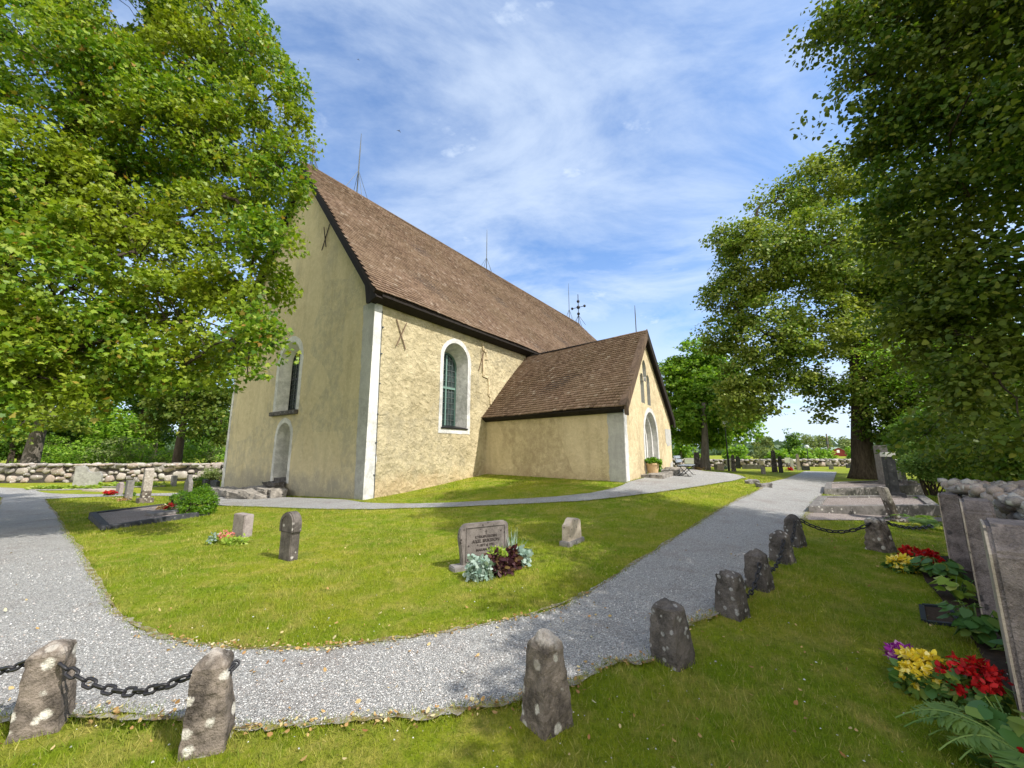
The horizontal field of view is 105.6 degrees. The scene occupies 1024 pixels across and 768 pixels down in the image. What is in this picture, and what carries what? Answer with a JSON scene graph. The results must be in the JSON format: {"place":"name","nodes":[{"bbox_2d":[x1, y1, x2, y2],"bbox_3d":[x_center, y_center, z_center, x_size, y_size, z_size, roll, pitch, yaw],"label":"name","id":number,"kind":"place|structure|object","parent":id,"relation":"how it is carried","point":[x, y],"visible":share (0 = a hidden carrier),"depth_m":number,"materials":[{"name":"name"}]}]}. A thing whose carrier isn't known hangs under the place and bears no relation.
{"place":"outdoors","nodes":[
{"label":"outdoors","id":0,"kind":"place"},
{"bbox_2d":[0,469,743,508],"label":"side path","id":1,"kind":"structure","parent":0,"point":[652,485],"depth_m":12.80,"materials":[{"name":"grey gravel"}]},
{"bbox_2d":[0,472,836,730],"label":"path edge","id":2,"kind":"object","parent":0,"point":[423,716],"visible":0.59,"depth_m":2.36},
{"bbox_2d":[45,471,803,650],"bbox_3d":[4.841,4.333,15.415,47.134,0.738,19.619,3,-10,-18],"label":"path edge","id":3,"kind":"object","parent":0,"point":[91,572],"visible":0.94,"depth_m":3.69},
{"bbox_2d":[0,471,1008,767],"bbox_3d":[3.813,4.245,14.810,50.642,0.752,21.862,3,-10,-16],"label":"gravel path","id":4,"kind":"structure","parent":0,"point":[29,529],"depth_m":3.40,"materials":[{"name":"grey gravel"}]},
{"bbox_2d":[0,455,1018,767],"bbox_3d":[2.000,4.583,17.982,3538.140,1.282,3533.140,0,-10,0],"label":"lawn","id":5,"kind":"structure","parent":0,"point":[544,751],"depth_m":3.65,"materials":[{"name":"green plant"}]},
{"bbox_2d":[0,408,59,463],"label":"woodland tree","id":6,"kind":"object","parent":5,"relation":"on","point":[14,447],"visible":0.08,"depth_m":35.44,"materials":[{"name":"green plant"}]},
{"bbox_2d":[9,434,69,462],"bbox_3d":[-39.531,6.120,32.833,3.027,3.710,3.146,0,-10,0],"label":"shrub","id":7,"kind":"object","parent":5,"relation":"on","point":[47,451],"visible":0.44,"depth_m":32.99,"materials":[{"name":"green plant"}]},
{"bbox_2d":[3,639,76,744],"bbox_3d":[-2.766,1.852,2.319,0.224,0.586,0.223,5,-11,-28],"label":"stone bollard","id":8,"kind":"object","parent":5,"relation":"on","point":[46,700],"visible":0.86,"depth_m":2.26,"materials":[{"name":"grey stone"}]},
{"bbox_2d":[0,659,26,674],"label":"chain","id":9,"kind":"object","parent":8,"relation":"hanging from","point":[13,668],"visible":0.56,"depth_m":2.35,"materials":[{"name":"black metal"}]},
{"bbox_2d":[6,413,91,460],"bbox_3d":[-45.697,5.449,39.539,6.992,6.873,5.778,0,-10,0],"label":"woodland tree","id":10,"kind":"object","parent":5,"relation":"on","point":[62,434],"visible":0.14,"depth_m":38.93,"materials":[{"name":"green plant"}]},
{"bbox_2d":[0,285,111,462],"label":"linden tree","id":11,"kind":"object","parent":5,"relation":"on","point":[33,449],"visible":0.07,"depth_m":26.73,"materials":[{"name":"green plant"}]},
{"bbox_2d":[24,484,102,490],"bbox_3d":[-24.719,5.695,21.483,3.401,0.335,1.334,2,-10,-12],"label":"hosta bed","id":12,"kind":"object","parent":5,"relation":"on","point":[53,487],"visible":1,"depth_m":21.26,"materials":[{"name":"green plant"}]},
{"bbox_2d":[40,445,91,463],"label":"shrub","id":13,"kind":"object","parent":5,"relation":"on","point":[55,460],"visible":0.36,"depth_m":32.60,"materials":[{"name":"green plant"}]},
{"bbox_2d":[52,437,107,463],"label":"shrub","id":14,"kind":"object","parent":5,"relation":"on","point":[65,453],"visible":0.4,"depth_m":33.03,"materials":[{"name":"green plant"}]},
{"bbox_2d":[72,465,102,485],"bbox_3d":[-25.527,5.586,23.423,1.296,1.342,0.413,5,-11,-25],"label":"leaning slab","id":15,"kind":"object","parent":5,"relation":"on","point":[84,475],"depth_m":23.30,"materials":[{"name":"stone"}]},
{"bbox_2d":[60,366,139,438],"bbox_3d":[-41.140,2.957,37.750,8.803,11.176,7.010,0,-10,0],"label":"woodland tree","id":16,"kind":"object","parent":5,"relation":"on","point":[98,423],"visible":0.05,"depth_m":36.94,"materials":[{"name":"green plant"}]},
{"bbox_2d":[0,462,223,482],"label":"stone wall","id":17,"kind":"structure","parent":5,"relation":"on","point":[43,472],"depth_m":25.85,"materials":[{"name":"grey stone"}]},
{"bbox_2d":[78,435,147,463],"bbox_3d":[-31.171,5.708,30.566,3.724,3.333,3.591,6,-12,-33],"label":"shrub","id":18,"kind":"object","parent":5,"relation":"on","point":[120,440],"visible":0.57,"depth_m":30.18,"materials":[{"name":"green plant"}]},
{"bbox_2d":[73,407,157,462],"bbox_3d":[-36.734,5.298,36.674,6.269,6.190,6.050,-6,-11,29],"label":"woodland tree","id":19,"kind":"object","parent":5,"relation":"on","point":[118,429],"visible":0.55,"depth_m":35.46,"materials":[{"name":"green plant"}]},
{"bbox_2d":[95,481,170,487],"bbox_3d":[-22.613,6.001,23.322,4.188,0.374,1.426,1,-10,-8],"label":"hosta bed","id":20,"kind":"object","parent":5,"relation":"on","point":[136,484],"visible":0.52,"depth_m":23.12,"materials":[{"name":"green plant"}]},
{"bbox_2d":[106,440,167,463],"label":"shrub","id":21,"kind":"object","parent":5,"relation":"on","point":[140,460],"visible":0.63,"depth_m":30.56,"materials":[{"name":"green plant"}]},
{"bbox_2d":[136,468,154,503],"bbox_3d":[-13.812,3.894,14.710,0.520,1.392,0.420,-7,-12,36],"label":"gravestone","id":22,"kind":"object","parent":5,"relation":"on","point":[146,487],"visible":0.81,"depth_m":14.62,"materials":[{"name":"stone"}]},
{"bbox_2d":[88,503,208,530],"bbox_3d":[-9.639,3.552,10.341,4.095,0.316,2.109,-8,-13,39],"label":"grave plot","id":23,"kind":"object","parent":5,"relation":"on","point":[118,518],"visible":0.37,"depth_m":9.71,"materials":[{"name":"stone"}]},
{"bbox_2d":[166,483,214,505],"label":"clipped bush","id":24,"kind":"object","parent":23,"relation":"on","point":[178,495],"visible":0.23,"depth_m":11.97,"materials":[{"name":"green plant"}]},
{"bbox_2d":[176,488,220,515],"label":"clipped bush","id":25,"kind":"object","parent":23,"relation":"on","point":[190,503],"visible":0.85,"depth_m":10.37,"materials":[{"name":"green plant"}]},
{"bbox_2d":[119,372,188,448],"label":"woodland tree","id":26,"kind":"object","parent":5,"relation":"on","point":[136,403],"visible":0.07,"depth_m":41.20,"materials":[{"name":"green plant"}]},
{"bbox_2d":[119,396,192,462],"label":"woodland tree","id":27,"kind":"object","parent":5,"relation":"on","point":[137,410],"visible":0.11,"depth_m":43.36,"materials":[{"name":"green plant"}]},
{"bbox_2d":[145,422,177,459],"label":"woodland tree","id":28,"kind":"object","parent":5,"relation":"on","point":[171,436],"visible":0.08,"depth_m":45.91,"materials":[{"name":"green plant"}]},
{"bbox_2d":[0,0,326,437],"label":"maple tree","id":29,"kind":"object","parent":5,"relation":"on","point":[82,203],"visible":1,"depth_m":8.55,"materials":[{"name":"green plant"}]},
{"bbox_2d":[127,326,235,462],"bbox_3d":[-25.860,1.260,30.988,10.686,12.206,6.880,0,-10,0],"label":"linden tree","id":30,"kind":"object","parent":5,"relation":"on","point":[179,409],"visible":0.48,"depth_m":29.18,"materials":[{"name":"green plant"}]},
{"bbox_2d":[153,443,211,462],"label":"shrub","id":31,"kind":"object","parent":5,"relation":"on","point":[187,457],"visible":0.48,"depth_m":31.11,"materials":[{"name":"green plant"}]},
{"bbox_2d":[150,437,224,462],"bbox_3d":[-26.521,6.131,32.301,5.365,3.877,4.426,7,-12,-36],"label":"shrub","id":32,"kind":"object","parent":5,"relation":"on","point":[209,456],"visible":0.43,"depth_m":32.26,"materials":[{"name":"green plant"}]},
{"bbox_2d":[175,404,229,462],"bbox_3d":[-31.173,5.266,39.624,6.758,7.258,6.478,0,-10,0],"label":"woodland tree","id":33,"kind":"object","parent":5,"relation":"on","point":[190,440],"visible":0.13,"depth_m":38.39,"materials":[{"name":"green plant"}]},
{"bbox_2d":[177,647,235,761],"bbox_3d":[-1.689,1.818,2.186,0.223,0.605,0.230,3,-10,-19],"label":"stone bollard","id":34,"kind":"object","parent":5,"relation":"on","point":[208,721],"visible":0.9,"depth_m":2.12,"materials":[{"name":"grey stone"}]},
{"bbox_2d":[57,662,192,697],"bbox_3d":[-2.233,1.707,2.249,0.934,0.176,0.045,-1,-10,7],"label":"chain","id":35,"kind":"object","parent":34,"relation":"hanging from","point":[136,689],"visible":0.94,"depth_m":2.23,"materials":[{"name":"black metal"}]},
{"bbox_2d":[195,466,221,480],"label":"tall weeds","id":36,"kind":"object","parent":5,"relation":"on","point":[209,474],"visible":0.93,"depth_m":26.86,"materials":[{"name":"green plant"}]},
{"bbox_2d":[192,438,225,462],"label":"shrub","id":37,"kind":"object","parent":5,"relation":"on","point":[222,456],"visible":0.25,"depth_m":32.34,"materials":[{"name":"green plant"}]},
{"bbox_2d":[204,530,252,545],"bbox_3d":[-5.101,2.737,6.974,0.874,0.229,0.436,-2,-10,11],"label":"flower bed","id":38,"kind":"object","parent":5,"relation":"on","point":[227,538],"visible":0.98,"depth_m":6.91,"materials":[{"name":"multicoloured plant"}]},
{"bbox_2d":[232,512,253,536],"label":"gravestone","id":39,"kind":"object","parent":5,"relation":"on","point":[242,522],"visible":0.6,"depth_m":7.56,"materials":[{"name":"grey stone"}]},
{"bbox_2d":[211,481,287,498],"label":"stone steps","id":40,"kind":"structure","parent":5,"relation":"on","point":[272,489],"depth_m":15.39,"materials":[{"name":"grey stone"}]},
{"bbox_2d":[278,511,301,560],"bbox_3d":[-3.409,2.377,5.955,0.350,0.818,0.152,-6,-11,30],"label":"gravestone","id":41,"kind":"object","parent":5,"relation":"on","point":[290,527],"visible":0.96,"depth_m":5.90,"materials":[{"name":"stone"}]},
{"bbox_2d":[221,133,675,499],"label":"church","id":42,"kind":"structure","parent":5,"relation":"on","point":[426,360],"depth_m":16.65,"materials":[{"name":"paint"}]},
{"bbox_2d":[269,336,303,416],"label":"window","id":43,"kind":"structure","parent":42,"relation":"in","point":[288,376],"depth_m":17.86,"materials":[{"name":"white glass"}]},
{"bbox_2d":[438,338,470,433],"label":"window","id":44,"kind":"structure","parent":42,"relation":"in","point":[455,361],"depth_m":17.71,"materials":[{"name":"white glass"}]},
{"bbox_2d":[643,408,659,473],"bbox_3d":[6.004,2.601,17.058,1.713,3.133,2.259,0,-10,0],"label":"porch doorway","id":45,"kind":"structure","parent":42,"relation":"in","point":[650,431],"depth_m":17.96,"materials":[{"name":"grey paint"}]},
{"bbox_2d":[0,503,933,767],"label":"fallen leaves","id":46,"kind":"object","parent":5,"relation":"on","point":[269,734],"visible":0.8,"depth_m":2.73,"materials":[{"name":"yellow plant"}]},
{"bbox_2d":[47,432,886,455],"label":"distant wood","id":47,"kind":"object","parent":5,"relation":"on","point":[778,444],"visible":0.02,"depth_m":149.43,"materials":[{"name":"green plant"}]},
{"bbox_2d":[449,520,508,572],"bbox_3d":[-0.397,2.361,5.596,1.000,0.716,0.200,6,-11,-30],"label":"gravestone","id":48,"kind":"object","parent":5,"relation":"on","point":[477,538],"visible":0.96,"depth_m":5.52,"materials":[{"name":"stone"}]},
{"bbox_2d":[463,554,498,581],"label":"silver plant","id":49,"kind":"object","parent":5,"relation":"on","point":[477,568],"visible":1,"depth_m":4.94,"materials":[{"name":"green plant"}]},
{"bbox_2d":[483,544,515,577],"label":"purple plant","id":50,"kind":"object","parent":5,"relation":"on","point":[497,554],"visible":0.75,"depth_m":5.13,"materials":[{"name":"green plant"}]},
{"bbox_2d":[505,543,522,570],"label":"purple plant","id":51,"kind":"object","parent":5,"relation":"on","point":[514,555],"visible":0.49,"depth_m":5.38,"materials":[{"name":"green plant"}]},
{"bbox_2d":[516,544,533,567],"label":"silver plant","id":52,"kind":"object","parent":5,"relation":"on","point":[525,553],"visible":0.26,"depth_m":5.51,"materials":[{"name":"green plant"}]},
{"bbox_2d":[520,628,573,741],"bbox_3d":[0.206,1.831,2.360,0.247,0.638,0.245,7,-12,-37],"label":"stone bollard","id":53,"kind":"object","parent":5,"relation":"on","point":[547,711],"visible":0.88,"depth_m":2.29,"materials":[{"name":"grey stone"}]},
{"bbox_2d":[559,517,583,547],"bbox_3d":[1.062,2.655,6.889,0.200,0.563,0.580,-7,-12,36],"label":"gravestone","id":54,"kind":"object","parent":5,"relation":"on","point":[571,532],"visible":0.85,"depth_m":6.77,"materials":[{"name":"beige stone"}]},
{"bbox_2d":[641,467,685,478],"bbox_3d":[6.789,3.912,17.117,0.918,0.395,5.346,-6,-12,32],"label":"doorstep","id":55,"kind":"object","parent":5,"relation":"on","point":[666,472],"visible":0.67,"depth_m":15.92,"materials":[{"name":"stone"}]},
{"bbox_2d":[644,457,662,472],"bbox_3d":[5.752,3.315,15.893,0.873,0.689,0.767,0,-10,0],"label":"flower pot","id":56,"kind":"object","parent":55,"relation":"on","point":[653,464],"visible":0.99,"depth_m":15.68,"materials":[{"name":"ceramic"}]},
{"bbox_2d":[649,597,695,671],"bbox_3d":[1.256,1.994,3.051,0.260,0.560,0.265,6,-12,-33],"label":"stone bollard","id":57,"kind":"object","parent":5,"relation":"on","point":[671,642],"visible":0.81,"depth_m":2.98,"materials":[{"name":"grey stone"}]},
{"bbox_2d":[671,428,700,458],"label":"distant tree","id":58,"kind":"object","parent":5,"relation":"on","point":[682,450],"visible":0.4,"depth_m":51.01,"materials":[{"name":"green plant"}]},
{"bbox_2d":[658,335,768,470],"bbox_3d":[16.677,1.344,33.920,10.248,12.164,7.465,6,-12,-33],"label":"maple tree","id":59,"kind":"object","parent":5,"relation":"on","point":[690,396],"visible":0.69,"depth_m":32.35,"materials":[{"name":"green plant"}]},
{"bbox_2d":[714,569,750,621],"bbox_3d":[2.208,2.158,3.914,0.260,0.546,0.257,7,-12,-35],"label":"stone bollard","id":60,"kind":"object","parent":5,"relation":"on","point":[731,601],"visible":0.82,"depth_m":3.85,"materials":[{"name":"grey stone"}]},
{"bbox_2d":[721,445,750,458],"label":"distant bush","id":61,"kind":"object","parent":5,"relation":"on","point":[736,451],"visible":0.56,"depth_m":58.70,"materials":[{"name":"green plant"}]},
{"bbox_2d":[744,548,774,592],"bbox_3d":[2.979,2.287,4.695,0.269,0.573,0.264,8,-13,-39],"label":"stone bollard","id":62,"kind":"object","parent":5,"relation":"on","point":[752,559],"visible":0.77,"depth_m":4.64,"materials":[{"name":"grey stone"}]},
{"bbox_2d":[753,436,775,458],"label":"distant tree","id":63,"kind":"object","parent":5,"relation":"on","point":[766,443],"visible":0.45,"depth_m":74.67,"materials":[{"name":"green plant"}]},
{"bbox_2d":[768,530,796,564],"bbox_3d":[4.025,2.476,5.796,0.283,0.580,0.276,7,-12,-35],"label":"stone bollard","id":64,"kind":"object","parent":5,"relation":"on","point":[776,537],"visible":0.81,"depth_m":5.75,"materials":[{"name":"grey stone"}]},
{"bbox_2d":[672,458,895,466],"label":"stone wall","id":65,"kind":"structure","parent":5,"relation":"on","point":[817,462],"depth_m":40.63,"materials":[{"name":"grey stone"}]},
{"bbox_2d":[778,428,802,454],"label":"distant tree","id":66,"kind":"object","parent":5,"relation":"on","point":[791,443],"visible":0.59,"depth_m":70.58,"materials":[{"name":"green plant"}]},
{"bbox_2d":[783,514,806,547],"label":"stone bollard","id":67,"kind":"object","parent":5,"relation":"on","point":[800,539],"visible":0.58,"depth_m":6.66,"materials":[{"name":"grey stone"}]},
{"bbox_2d":[799,518,871,533],"bbox_3d":[5.476,2.418,6.594,1.035,0.220,0.056,-3,-10,18],"label":"chain","id":68,"kind":"object","parent":67,"relation":"hanging from","point":[855,530],"visible":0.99,"depth_m":6.56,"materials":[{"name":"black metal"}]},
{"bbox_2d":[791,445,818,458],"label":"distant bush","id":69,"kind":"object","parent":5,"relation":"on","point":[802,453],"visible":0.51,"depth_m":56.36,"materials":[{"name":"green plant"}]},
{"bbox_2d":[794,432,837,453],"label":"distant tree","id":70,"kind":"object","parent":5,"relation":"on","point":[816,441],"visible":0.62,"depth_m":76.24,"materials":[{"name":"green plant"}]},
{"bbox_2d":[810,447,840,458],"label":"distant bush","id":71,"kind":"object","parent":5,"relation":"on","point":[821,454],"visible":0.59,"depth_m":62.56,"materials":[{"name":"green plant"}]},
{"bbox_2d":[688,137,1014,479],"bbox_3d":[22.066,-5.495,24.988,20.581,22.992,8.043,0,-10,0],"label":"linden tree","id":72,"kind":"object","parent":5,"relation":"on","point":[791,264],"visible":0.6,"depth_m":24.19,"materials":[{"name":"green plant"}]},
{"bbox_2d":[803,513,941,520],"bbox_3d":[8.579,3.195,9.361,4.309,0.125,0.843,1,-10,-6],"label":"gravel strip","id":73,"kind":"object","parent":5,"relation":"on","point":[822,516],"visible":0.7,"depth_m":9.31,"materials":[{"name":"grey gravel"}]},
{"bbox_2d":[824,479,923,494],"bbox_3d":[15.038,4.415,16.153,9.191,0.556,2.197,3,-10,-18],"label":"grave plot","id":74,"kind":"object","parent":5,"relation":"on","point":[853,488],"visible":0.44,"depth_m":15.12,"materials":[{"name":"grey stone"}]},
{"bbox_2d":[808,495,940,516],"bbox_3d":[10.159,3.474,10.907,5.688,0.428,2.246,1,-10,-3],"label":"grave plot","id":75,"kind":"object","parent":5,"relation":"on","point":[910,505],"visible":0.67,"depth_m":9.85,"materials":[{"name":"grey stone"}]},
{"bbox_2d":[864,517,896,552],"bbox_3d":[6.079,2.540,6.431,0.323,0.651,0.320,3,-10,-18],"label":"stone bollard","id":76,"kind":"object","parent":5,"relation":"on","point":[878,537],"visible":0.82,"depth_m":6.36,"materials":[{"name":"grey stone"}]},
{"bbox_2d":[873,445,887,484],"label":"gravestone","id":77,"kind":"object","parent":5,"relation":"on","point":[879,469],"visible":0.43,"depth_m":16.71,"materials":[{"name":"grey stone"}]},
{"bbox_2d":[877,486,908,522],"bbox_3d":[9.038,2.906,9.250,0.339,0.882,0.600,-5,-11,25],"label":"gravestone","id":78,"kind":"object","parent":5,"relation":"on","point":[888,501],"visible":0.71,"depth_m":9.17,"materials":[{"name":"stone"}]},
{"bbox_2d":[881,457,906,497],"bbox_3d":[12.009,3.087,12.298,0.400,1.584,0.600,-5,-11,25],"label":"gravestone","id":79,"kind":"object","parent":5,"relation":"on","point":[890,475],"visible":0.45,"depth_m":12.20,"materials":[{"name":"stone"}]},
{"bbox_2d":[879,640,912,659],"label":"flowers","id":80,"kind":"object","parent":5,"relation":"on","point":[892,646],"visible":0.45,"depth_m":2.80,"materials":[{"name":"purple plant"}]},
{"bbox_2d":[847,377,949,481],"bbox_3d":[22.953,2.307,21.779,6.211,6.235,4.435,-4,-11,24],"label":"bush","id":81,"kind":"object","parent":5,"relation":"on","point":[875,434],"visible":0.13,"depth_m":22.43,"materials":[{"name":"green plant"}]},
{"bbox_2d":[880,552,922,573],"bbox_3d":[5.346,2.457,5.351,0.405,0.276,0.407,0,-10,0],"label":"yellow begonia","id":82,"kind":"object","parent":5,"relation":"on","point":[901,563],"visible":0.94,"depth_m":5.29,"materials":[{"name":"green plant"}]},
{"bbox_2d":[782,0,1023,462],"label":"linden tree","id":83,"kind":"object","parent":5,"relation":"on","point":[946,93],"visible":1,"depth_m":7.08,"materials":[{"name":"green plant"}]},
{"bbox_2d":[884,514,942,529],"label":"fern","id":84,"kind":"object","parent":5,"relation":"on","point":[921,521],"visible":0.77,"depth_m":8.13,"materials":[{"name":"green plant"}]},
{"bbox_2d":[885,645,953,700],"bbox_3d":[2.799,1.942,2.662,0.401,0.282,0.364,7,-12,-37],"label":"yellow begonia","id":85,"kind":"object","parent":5,"relation":"on","point":[913,673],"visible":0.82,"depth_m":2.60,"materials":[{"name":"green plant"}]},
{"bbox_2d":[876,405,984,489],"bbox_3d":[18.591,2.720,16.599,4.199,3.735,3.782,0,-10,0],"label":"bush","id":86,"kind":"object","parent":5,"relation":"on","point":[890,427],"visible":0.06,"depth_m":17.02,"materials":[{"name":"green plant"}]},
{"bbox_2d":[843,324,1023,478],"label":"bush","id":87,"kind":"object","parent":5,"relation":"on","point":[903,380],"visible":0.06,"depth_m":21.16,"materials":[{"name":"green plant"}]},
{"bbox_2d":[895,436,974,495],"bbox_3d":[15.715,3.057,14.701,2.138,2.327,2.440,-3,-10,18],"label":"bush","id":88,"kind":"object","parent":5,"relation":"on","point":[917,469],"visible":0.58,"depth_m":14.44,"materials":[{"name":"green plant"}]},
{"bbox_2d":[919,603,958,626],"bbox_3d":[4.250,2.290,3.870,0.270,0.027,0.726,-9,-14,43],"label":"edging frame","id":89,"kind":"object","parent":5,"relation":"on","point":[931,613],"visible":0.59,"depth_m":3.85,"materials":[{"name":"black metal"}]},
{"bbox_2d":[937,492,971,571],"bbox_3d":[6.342,2.141,5.558,0.550,1.118,0.212,9,-13,-42],"label":"gravestone","id":90,"kind":"object","parent":5,"relation":"on","point":[954,529],"visible":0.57,"depth_m":5.40,"materials":[{"name":"stone"}]},
{"bbox_2d":[895,699,1023,767],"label":"fern","id":91,"kind":"object","parent":5,"relation":"on","point":[980,736],"visible":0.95,"depth_m":2.00,"materials":[{"name":"green plant"}]},
{"bbox_2d":[911,390,1022,479],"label":"bush","id":92,"kind":"object","parent":5,"relation":"on","point":[963,463],"visible":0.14,"depth_m":12.70,"materials":[{"name":"green plant"}]},
{"bbox_2d":[922,556,1014,698],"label":"flower bed soil","id":93,"kind":"structure","parent":5,"relation":"on","point":[997,657],"depth_m":3.46,"materials":[{"name":"brown soil"}]},
{"bbox_2d":[895,544,944,565],"bbox_3d":[5.739,2.474,5.536,0.661,0.309,0.582,-5,-11,26],"label":"red begonia","id":94,"kind":"object","parent":93,"relation":"on","point":[914,552],"visible":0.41,"depth_m":5.49,"materials":[{"name":"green plant"}]},
{"bbox_2d":[909,555,970,580],"bbox_3d":[5.474,2.371,4.987,0.546,0.270,0.542,0,-10,0],"label":"hosta","id":95,"kind":"object","parent":93,"relation":"on","point":[947,568],"visible":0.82,"depth_m":4.87,"materials":[{"name":"green plant"}]},
{"bbox_2d":[928,575,977,600],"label":"hosta","id":96,"kind":"object","parent":93,"relation":"on","point":[967,591],"visible":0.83,"depth_m":4.21,"materials":[{"name":"green plant"}]},
{"bbox_2d":[935,600,1001,647],"bbox_3d":[3.929,2.049,3.291,0.437,0.312,0.435,3,-10,-17],"label":"hosta","id":97,"kind":"object","parent":93,"relation":"on","point":[982,629],"visible":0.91,"depth_m":3.26,"materials":[{"name":"green plant"}]},
{"bbox_2d":[928,650,1015,713],"bbox_3d":[2.908,1.892,2.480,0.376,0.318,0.422,-8,-13,39],"label":"red begonia","id":98,"kind":"object","parent":5,"relation":"on","point":[965,683],"visible":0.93,"depth_m":2.42,"materials":[{"name":"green plant"}]},
{"bbox_2d":[925,373,1023,445],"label":"bush","id":99,"kind":"object","parent":5,"relation":"on","point":[1005,394],"visible":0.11,"depth_m":11.57,"materials":[{"name":"green plant"}]},
{"bbox_2d":[959,497,996,616],"bbox_3d":[4.940,1.829,4.048,0.600,1.217,0.222,9,-13,-42],"label":"gravestone","id":100,"kind":"object","parent":5,"relation":"on","point":[974,511],"visible":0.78,"depth_m":3.91,"materials":[{"name":"stone"}]},
{"bbox_2d":[937,478,1023,519],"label":"stone wall","id":101,"kind":"structure","parent":5,"relation":"on","point":[1006,499],"depth_m":4.55,"materials":[{"name":"grey stone"}]},
{"bbox_2d":[959,425,1023,481],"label":"bush","id":102,"kind":"object","parent":5,"relation":"on","point":[1004,469],"visible":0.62,"depth_m":8.75,"materials":[{"name":"green plant"}]},
{"bbox_2d":[964,747,1023,767],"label":"red begonia","id":103,"kind":"object","parent":5,"relation":"on","point":[985,760],"visible":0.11,"depth_m":1.98,"materials":[{"name":"green plant"}]},
{"bbox_2d":[965,694,1023,749],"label":"hosta","id":104,"kind":"object","parent":5,"relation":"on","point":[1009,727],"visible":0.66,"depth_m":2.06,"materials":[{"name":"green plant"}]},
{"bbox_2d":[979,517,1023,718],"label":"gravestone","id":105,"kind":"object","parent":5,"relation":"on","point":[1003,540],"visible":0.99,"depth_m":2.35,"materials":[{"name":"stone"}]},
{"bbox_2d":[0,0,1023,447],"label":"sky","id":106,"kind":"structure","parent":0,"point":[591,146],"materials":[{"name":"blue"}]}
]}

